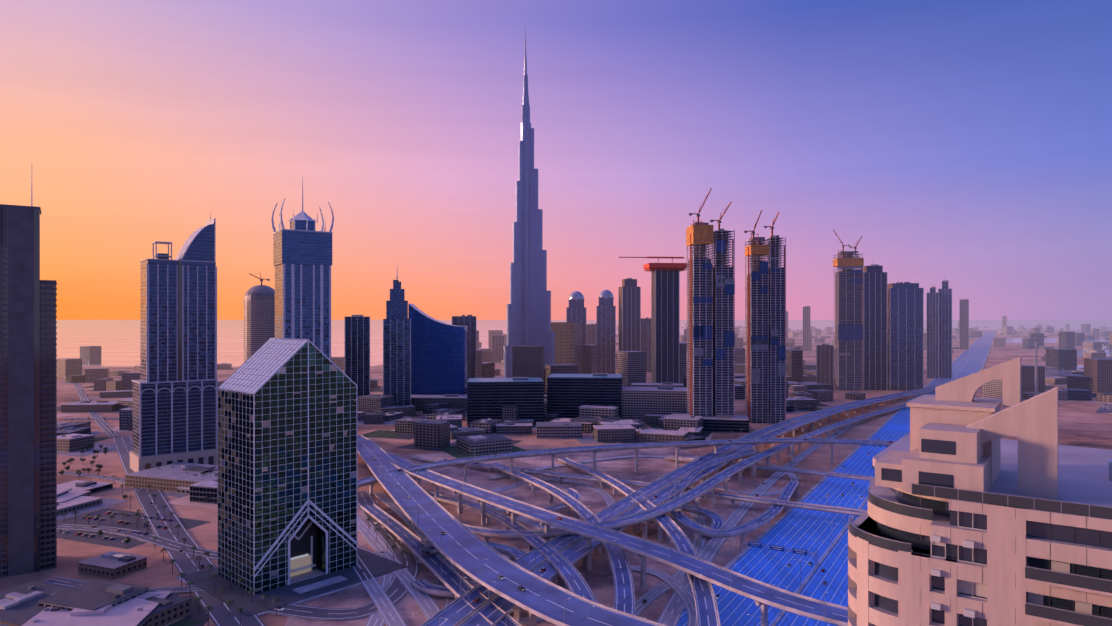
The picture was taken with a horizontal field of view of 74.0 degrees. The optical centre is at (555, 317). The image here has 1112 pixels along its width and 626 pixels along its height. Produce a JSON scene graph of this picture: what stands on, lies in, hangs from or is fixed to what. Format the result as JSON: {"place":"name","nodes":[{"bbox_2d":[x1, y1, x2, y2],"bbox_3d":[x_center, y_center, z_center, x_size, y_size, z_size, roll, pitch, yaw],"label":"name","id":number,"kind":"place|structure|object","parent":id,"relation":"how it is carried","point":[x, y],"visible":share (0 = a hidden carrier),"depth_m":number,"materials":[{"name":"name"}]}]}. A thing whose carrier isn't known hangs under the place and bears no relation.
{"place":"outdoors","nodes":[
{"label":"outdoors","id":0,"kind":"place"},
{"bbox_2d":[0,184,56,577],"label":"dark tower","id":1,"kind":"structure","parent":0,"point":[28,436],"depth_m":443.90,"materials":[{"name":"brown glass"}]},
{"bbox_2d":[62,418,118,419],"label":"street","id":2,"kind":"structure","parent":0,"point":[87,418],"depth_m":1119.01,"materials":[{"name":"grey asphalt"}]},
{"bbox_2d":[73,383,119,436],"bbox_3d":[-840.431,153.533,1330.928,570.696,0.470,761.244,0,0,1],"label":"street","id":3,"kind":"structure","parent":0,"point":[102,424],"depth_m":1108.27,"materials":[{"name":"grey asphalt"}]},
{"bbox_2d":[57,471,148,490],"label":"street","id":4,"kind":"structure","parent":0,"point":[118,479],"depth_m":707.33,"materials":[{"name":"grey asphalt"}]},
{"bbox_2d":[44,577,200,593],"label":"ground patch","id":5,"kind":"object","parent":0,"point":[66,582],"depth_m":421.64,"materials":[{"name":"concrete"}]},
{"bbox_2d":[57,524,217,559],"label":"street","id":6,"kind":"structure","parent":0,"point":[162,542],"depth_m":512.43,"materials":[{"name":"grey asphalt"}]},
{"bbox_2d":[112,436,265,625],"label":"street","id":7,"kind":"structure","parent":0,"point":[186,563],"depth_m":513.66,"materials":[{"name":"grey asphalt"}]},
{"bbox_2d":[271,179,333,359],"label":"crown tower","id":8,"kind":"structure","parent":0,"point":[302,255],"depth_m":851.89,"materials":[{"name":"blue glass"}]},
{"bbox_2d":[200,491,418,619],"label":"road","id":9,"kind":"structure","parent":0,"point":[395,590],"depth_m":408.81,"materials":[{"name":"grey asphalt"}]},
{"bbox_2d":[492,335,504,360],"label":"tower","id":10,"kind":"structure","parent":0,"point":[498,343],"depth_m":2584.69,"materials":[{"name":"concrete"}]},
{"bbox_2d":[505,548,567,624],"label":"slip","id":11,"kind":"object","parent":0,"point":[524,621],"visible":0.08,"depth_m":375.35,"materials":[{"name":"concrete"}]},
{"bbox_2d":[0,330,1111,625],"bbox_3d":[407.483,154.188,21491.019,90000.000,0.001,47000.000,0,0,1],"label":"ground","id":12,"kind":"structure","parent":0,"point":[1082,424],"depth_m":888.44,"materials":[{"name":"beige sand"}]},
{"bbox_2d":[0,581,69,625],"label":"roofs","id":13,"kind":"structure","parent":12,"relation":"on","point":[19,605],"depth_m":374.48,"materials":[{"name":"concrete"}]},
{"bbox_2d":[61,401,116,411],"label":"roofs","id":14,"kind":"structure","parent":12,"relation":"on","point":[94,406],"depth_m":1200.47,"materials":[{"name":"concrete"}]},
{"bbox_2d":[77,551,147,578],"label":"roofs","id":15,"kind":"structure","parent":12,"relation":"on","point":[112,564],"depth_m":444.85,"materials":[{"name":"concrete"}]},
{"bbox_2d":[57,508,209,548],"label":"parking lot","id":16,"kind":"structure","parent":12,"relation":"on","point":[117,542],"depth_m":546.42,"materials":[{"name":"grey asphalt"}]},
{"bbox_2d":[136,589,191,625],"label":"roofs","id":17,"kind":"structure","parent":12,"relation":"on","point":[170,608],"depth_m":375.39,"materials":[{"name":"concrete"}]},
{"bbox_2d":[124,462,217,491],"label":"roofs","id":18,"kind":"structure","parent":12,"relation":"on","point":[171,477],"depth_m":666.22,"materials":[{"name":"beige concrete"}]},
{"bbox_2d":[130,212,217,471],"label":"skyscraper","id":19,"kind":"structure","parent":12,"relation":"on","point":[175,403],"depth_m":744.58,"materials":[{"name":"blue glass"}]},
{"bbox_2d":[59,417,407,625],"bbox_3d":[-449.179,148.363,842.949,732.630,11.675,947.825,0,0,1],"label":"trees and palms","id":20,"kind":"object","parent":12,"relation":"on","point":[208,608],"visible":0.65,"depth_m":498.21,"materials":[{"name":"green plant"}]},
{"bbox_2d":[243,273,274,361],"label":"round tower","id":21,"kind":"structure","parent":12,"relation":"on","point":[259,315],"depth_m":1280.16,"materials":[{"name":"concrete"}]},
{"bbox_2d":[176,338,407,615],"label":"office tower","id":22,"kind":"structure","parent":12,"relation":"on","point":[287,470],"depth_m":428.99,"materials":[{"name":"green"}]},
{"bbox_2d":[345,315,369,396],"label":"tower","id":23,"kind":"structure","parent":12,"relation":"on","point":[357,349],"depth_m":1188.90,"materials":[{"name":"glass"}]},
{"bbox_2d":[365,527,393,625],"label":"slip","id":24,"kind":"object","parent":12,"relation":"on","point":[375,619],"visible":0.21,"depth_m":381.50,"materials":[{"name":"concrete"}]},
{"bbox_2d":[353,555,406,625],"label":"road","id":25,"kind":"structure","parent":12,"relation":"on","point":[384,605],"depth_m":398.06,"materials":[{"name":"grey asphalt"}]},
{"bbox_2d":[357,515,439,619],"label":"road","id":26,"kind":"structure","parent":12,"relation":"on","point":[427,605],"depth_m":440.00,"materials":[{"name":"grey asphalt"}]},
{"bbox_2d":[373,491,456,607],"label":"road","id":27,"kind":"structure","parent":12,"relation":"on","point":[388,501],"depth_m":575.71,"materials":[{"name":"grey asphalt"}]},
{"bbox_2d":[408,304,467,394],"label":"curved glass skyscraper","id":28,"kind":"structure","parent":12,"relation":"on","point":[439,357],"depth_m":1295.29,"materials":[{"name":"blue glass"}]},
{"bbox_2d":[411,394,466,410],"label":"low-rise building","id":29,"kind":"structure","parent":12,"relation":"on","point":[457,401],"depth_m":1213.59,"materials":[{"name":"concrete"}]},
{"bbox_2d":[361,504,522,625],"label":"ramp","id":30,"kind":"structure","parent":12,"relation":"on","point":[414,544],"depth_m":433.99,"materials":[{"name":"grey asphalt"}]},
{"bbox_2d":[452,315,475,378],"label":"tower","id":31,"kind":"structure","parent":12,"relation":"on","point":[469,321],"depth_m":1483.70,"materials":[{"name":"concrete"}]},
{"bbox_2d":[467,377,543,425],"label":"office building","id":32,"kind":"structure","parent":12,"relation":"on","point":[487,398],"depth_m":1050.65,"materials":[{"name":"black"}]},
{"bbox_2d":[425,490,597,602],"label":"ramp","id":33,"kind":"structure","parent":12,"relation":"on","point":[565,568],"depth_m":451.26,"materials":[{"name":"grey asphalt"}]},
{"bbox_2d":[357,435,668,625],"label":"flyover","id":34,"kind":"object","parent":12,"relation":"on","point":[465,550],"visible":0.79,"depth_m":389.42,"materials":[{"name":"asphalt"}]},
{"bbox_2d":[494,22,554,377],"bbox_3d":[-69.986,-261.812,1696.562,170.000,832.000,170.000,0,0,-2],"label":"skyscraper","id":35,"kind":"structure","parent":12,"relation":"on","point":[529,315],"depth_m":1682.91,"materials":[{"name":"silver metal"}]},
{"bbox_2d":[285,447,779,625],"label":"interchange sand pads","id":36,"kind":"object","parent":12,"relation":"on","point":[599,578],"visible":0.36,"depth_m":580.37,"materials":[{"name":"beige sand"}]},
{"bbox_2d":[410,541,526,596],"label":"loop ramp","id":37,"kind":"structure","parent":36,"relation":"on","point":[424,585],"depth_m":445.39,"materials":[{"name":"grey asphalt"}]},
{"bbox_2d":[486,487,580,519],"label":"loop ramp","id":38,"kind":"structure","parent":36,"relation":"on","point":[563,506],"depth_m":568.59,"materials":[{"name":"grey asphalt"}]},
{"bbox_2d":[491,478,614,528],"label":"ramp road","id":39,"kind":"structure","parent":36,"relation":"on","point":[608,498],"depth_m":655.29,"materials":[{"name":"grey asphalt"}]},
{"bbox_2d":[638,505,724,539],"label":"loop ramp","id":40,"kind":"structure","parent":36,"relation":"on","point":[716,519],"depth_m":550.05,"materials":[{"name":"grey asphalt"}]},
{"bbox_2d":[0,321,1111,625],"bbox_3d":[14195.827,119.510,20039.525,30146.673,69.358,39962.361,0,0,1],"label":"city blocks","id":41,"kind":"structure","parent":12,"relation":"on","point":[100,603],"depth_m":929.07,"materials":[{"name":"concrete"}]},
{"bbox_2d":[487,462,634,614],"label":"ramp","id":42,"kind":"structure","parent":12,"relation":"on","point":[619,567],"depth_m":444.68,"materials":[{"name":"grey asphalt"}]},
{"bbox_2d":[566,291,585,344],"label":"skyscraper","id":43,"kind":"structure","parent":12,"relation":"on","point":[576,310],"depth_m":1877.27,"materials":[{"name":"concrete"}]},
{"bbox_2d":[56,311,1111,400],"bbox_3d":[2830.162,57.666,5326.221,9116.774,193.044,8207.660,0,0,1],"label":"distant city","id":44,"kind":"object","parent":12,"relation":"on","point":[573,355],"visible":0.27,"depth_m":1758.10},
{"bbox_2d":[547,373,621,418],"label":"office building","id":45,"kind":"structure","parent":12,"relation":"on","point":[568,395],"depth_m":1094.46,"materials":[{"name":"black"}]},
{"bbox_2d":[57,339,1111,625],"bbox_3d":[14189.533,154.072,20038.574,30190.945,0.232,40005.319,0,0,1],"label":"buildings","id":46,"kind":"structure","parent":12,"relation":"on","point":[197,617],"depth_m":867.75,"materials":[{"name":"beige concrete"}]},
{"bbox_2d":[383,271,410,405],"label":"skyscraper","id":47,"kind":"structure","parent":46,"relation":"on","point":[397,352],"depth_m":1186.67,"materials":[{"name":"glass"}]},
{"bbox_2d":[586,323,596,344],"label":"tower","id":48,"kind":"structure","parent":12,"relation":"on","point":[591,333],"depth_m":2278.09,"materials":[{"name":"concrete"}]},
{"bbox_2d":[488,455,702,478],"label":"elevated road","id":49,"kind":"structure","parent":12,"relation":"on","point":[548,467],"depth_m":789.93,"materials":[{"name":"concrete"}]},
{"bbox_2d":[597,290,615,373],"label":"skyscraper","id":50,"kind":"structure","parent":12,"relation":"on","point":[606,326],"depth_m":1876.48,"materials":[{"name":"concrete"}]},
{"bbox_2d":[382,450,847,625],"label":"flyover","id":51,"kind":"object","parent":12,"relation":"on","point":[763,595],"visible":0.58,"depth_m":417.33,"materials":[{"name":"concrete"}]},
{"bbox_2d":[357,438,895,494],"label":"flyover","id":52,"kind":"object","parent":12,"relation":"on","point":[370,481],"visible":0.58,"depth_m":728.67,"materials":[{"name":"concrete"}]},
{"bbox_2d":[618,278,640,350],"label":"tower","id":53,"kind":"structure","parent":12,"relation":"on","point":[629,314],"depth_m":1778.02,"materials":[{"name":"concrete"}]},
{"bbox_2d":[411,456,865,515],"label":"bridge","id":54,"kind":"structure","parent":12,"relation":"on","point":[732,498],"depth_m":605.95,"materials":[{"name":"concrete"}]},
{"bbox_2d":[362,402,880,625],"bbox_3d":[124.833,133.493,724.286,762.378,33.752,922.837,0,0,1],"label":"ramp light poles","id":55,"kind":"object","parent":54,"relation":"on","point":[585,517],"visible":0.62,"depth_m":504.94,"materials":[{"name":"silver metal"}]},
{"bbox_2d":[558,457,720,625],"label":"ramp","id":56,"kind":"structure","parent":12,"relation":"on","point":[707,611],"depth_m":443.59,"materials":[{"name":"grey asphalt"}]},
{"bbox_2d":[607,565,696,625],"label":"highway ramp","id":57,"kind":"structure","parent":12,"relation":"on","point":[685,594],"depth_m":414.07,"materials":[{"name":"grey asphalt"}]},
{"bbox_2d":[619,257,686,382],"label":"tower platform","id":58,"kind":"structure","parent":12,"relation":"on","point":[665,322],"depth_m":1376.07,"materials":[{"name":"concrete"}]},
{"bbox_2d":[622,386,686,421],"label":"office building","id":59,"kind":"structure","parent":12,"relation":"on","point":[639,403],"depth_m":1083.03,"materials":[{"name":"concrete"}]},
{"bbox_2d":[630,382,682,386],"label":"building","id":60,"kind":"structure","parent":12,"relation":"on","point":[656,384],"depth_m":1217.43,"materials":[{"name":"concrete"}]},
{"bbox_2d":[635,504,705,615],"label":"highway ramp","id":61,"kind":"structure","parent":12,"relation":"on","point":[653,594],"depth_m":419.98,"materials":[{"name":"grey asphalt"}]},
{"bbox_2d":[420,385,939,625],"bbox_3d":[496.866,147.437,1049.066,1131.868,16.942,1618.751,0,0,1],"label":"viaduct","id":62,"kind":"object","parent":12,"relation":"on","point":[457,611],"visible":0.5,"depth_m":525.07,"materials":[{"name":"concrete"}]},
{"bbox_2d":[462,404,905,552],"bbox_3d":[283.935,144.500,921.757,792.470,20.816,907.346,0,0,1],"label":"ramp","id":63,"kind":"structure","parent":12,"relation":"on","point":[676,504],"depth_m":563.11,"materials":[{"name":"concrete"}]},
{"bbox_2d":[458,388,934,625],"bbox_3d":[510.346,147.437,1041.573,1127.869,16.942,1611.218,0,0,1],"label":"viaduct","id":64,"kind":"object","parent":12,"relation":"on","point":[575,552],"visible":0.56,"depth_m":535.94,"materials":[{"name":"concrete"}]},
{"bbox_2d":[671,413,748,432],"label":"low-rise building","id":65,"kind":"structure","parent":12,"relation":"on","point":[726,423],"depth_m":992.02,"materials":[{"name":"concrete"}]},
{"bbox_2d":[686,188,734,416],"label":"skyscraper under construction","id":66,"kind":"structure","parent":12,"relation":"on","point":[710,338],"depth_m":1020.41,"materials":[{"name":"concrete"}]},
{"bbox_2d":[667,449,798,545],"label":"ramp","id":67,"kind":"structure","parent":12,"relation":"on","point":[741,530],"depth_m":537.20,"materials":[{"name":"grey asphalt"}]},
{"bbox_2d":[704,458,797,495],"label":"loop ramp","id":68,"kind":"structure","parent":12,"relation":"on","point":[793,477],"depth_m":666.67,"materials":[{"name":"grey asphalt"}]},
{"bbox_2d":[744,210,785,422],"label":"skyscraper under construction","id":69,"kind":"structure","parent":12,"relation":"on","point":[766,343],"depth_m":1075.30,"materials":[{"name":"concrete"}]},
{"bbox_2d":[665,456,873,480],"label":"bridge","id":70,"kind":"structure","parent":12,"relation":"on","point":[814,472],"depth_m":698.01,"materials":[{"name":"concrete"}]},
{"bbox_2d":[803,306,809,350],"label":"tower","id":71,"kind":"structure","parent":12,"relation":"on","point":[806,328],"depth_m":3362.39,"materials":[{"name":"concrete"}]},
{"bbox_2d":[816,344,833,384],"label":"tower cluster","id":72,"kind":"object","parent":12,"relation":"on","point":[824,363],"visible":0.77,"depth_m":1621.96,"materials":[{"name":"concrete"}]},
{"bbox_2d":[740,398,912,566],"bbox_3d":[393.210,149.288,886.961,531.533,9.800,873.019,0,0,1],"label":"highway gantries","id":73,"kind":"object","parent":12,"relation":"on","point":[778,548],"visible":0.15,"depth_m":467.82,"materials":[{"name":"silver metal"}]},
{"bbox_2d":[662,331,995,625],"bbox_3d":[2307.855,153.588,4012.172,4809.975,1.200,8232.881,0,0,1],"label":"highway","id":74,"kind":"structure","parent":12,"relation":"on","point":[798,528],"depth_m":502.47,"materials":[{"name":"blue asphalt"}]},
{"bbox_2d":[57,374,955,610],"bbox_3d":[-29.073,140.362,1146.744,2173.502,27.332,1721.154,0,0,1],"label":"cars","id":75,"kind":"object","parent":74,"relation":"on","point":[521,588],"visible":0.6,"depth_m":530.14,"materials":[{"name":"metal"}]},
{"bbox_2d":[657,403,905,625],"bbox_3d":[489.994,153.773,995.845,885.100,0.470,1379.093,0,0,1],"label":"slip","id":76,"kind":"object","parent":74,"relation":"on","point":[710,549],"visible":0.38,"depth_m":560.92,"materials":[{"name":"concrete"}]},
{"bbox_2d":[639,379,926,625],"bbox_3d":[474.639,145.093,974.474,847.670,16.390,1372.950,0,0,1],"label":"street lights","id":77,"kind":"object","parent":74,"relation":"on","point":[784,513],"visible":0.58,"depth_m":459.54,"materials":[{"name":"silver metal"}]},
{"bbox_2d":[833,229,863,389],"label":"skyscraper under construction","id":78,"kind":"structure","parent":12,"relation":"on","point":[848,345],"depth_m":1563.08,"materials":[{"name":"concrete"}]},
{"bbox_2d":[863,258,886,389],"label":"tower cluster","id":79,"kind":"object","parent":12,"relation":"on","point":[874,326],"visible":0.9,"depth_m":1559.96,"materials":[{"name":"concrete"}]},
{"bbox_2d":[887,281,923,390],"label":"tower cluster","id":80,"kind":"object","parent":12,"relation":"on","point":[905,336],"visible":0.88,"depth_m":1552.69,"materials":[{"name":"concrete"}]},
{"bbox_2d":[926,286,938,377],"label":"twin tower","id":81,"kind":"structure","parent":12,"relation":"on","point":[932,333],"depth_m":1868.62,"materials":[{"name":"concrete"}]},
{"bbox_2d":[938,280,951,377],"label":"twin tower","id":82,"kind":"structure","parent":12,"relation":"on","point":[945,331],"depth_m":1866.80,"materials":[{"name":"concrete"}]},
{"bbox_2d":[959,299,968,348],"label":"tower","id":83,"kind":"structure","parent":12,"relation":"on","point":[963,323],"depth_m":3545.09,"materials":[{"name":"concrete"}]},
{"bbox_2d":[848,342,1111,625],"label":"apartment","id":84,"kind":"structure","parent":12,"relation":"on","point":[969,516],"depth_m":70.93,"materials":[{"name":"beige concrete"}]},
{"bbox_2d":[0,0,1111,319],"label":"sky","id":85,"kind":"structure","parent":0,"point":[967,144],"materials":[{"name":"purple"}]},
{"bbox_2d":[56,320,1111,366],"bbox_3d":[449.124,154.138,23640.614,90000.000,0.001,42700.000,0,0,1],"label":"sea flats","id":86,"kind":"structure","parent":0,"point":[118,341],"depth_m":7045.28,"materials":[{"name":"beige sand"}]},
{"bbox_2d":[641,315,650,371],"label":"tower","id":87,"kind":"structure","parent":0,"point":[646,334],"depth_m":2070.47,"materials":[{"name":"concrete"}]},
{"bbox_2d":[795,343,1102,348],"bbox_3d":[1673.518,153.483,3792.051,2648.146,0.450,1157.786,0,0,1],"label":"cross road","id":88,"kind":"structure","parent":0,"point":[831,343],"depth_m":4326.84,"materials":[{"name":"grey asphalt"}]},
{"bbox_2d":[992,338,1111,412],"bbox_3d":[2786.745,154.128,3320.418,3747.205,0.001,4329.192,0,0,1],"label":"lagoon water","id":89,"kind":"structure","parent":0,"point":[1105,407],"depth_m":2982.88,"materials":[{"name":"blue liquid"}]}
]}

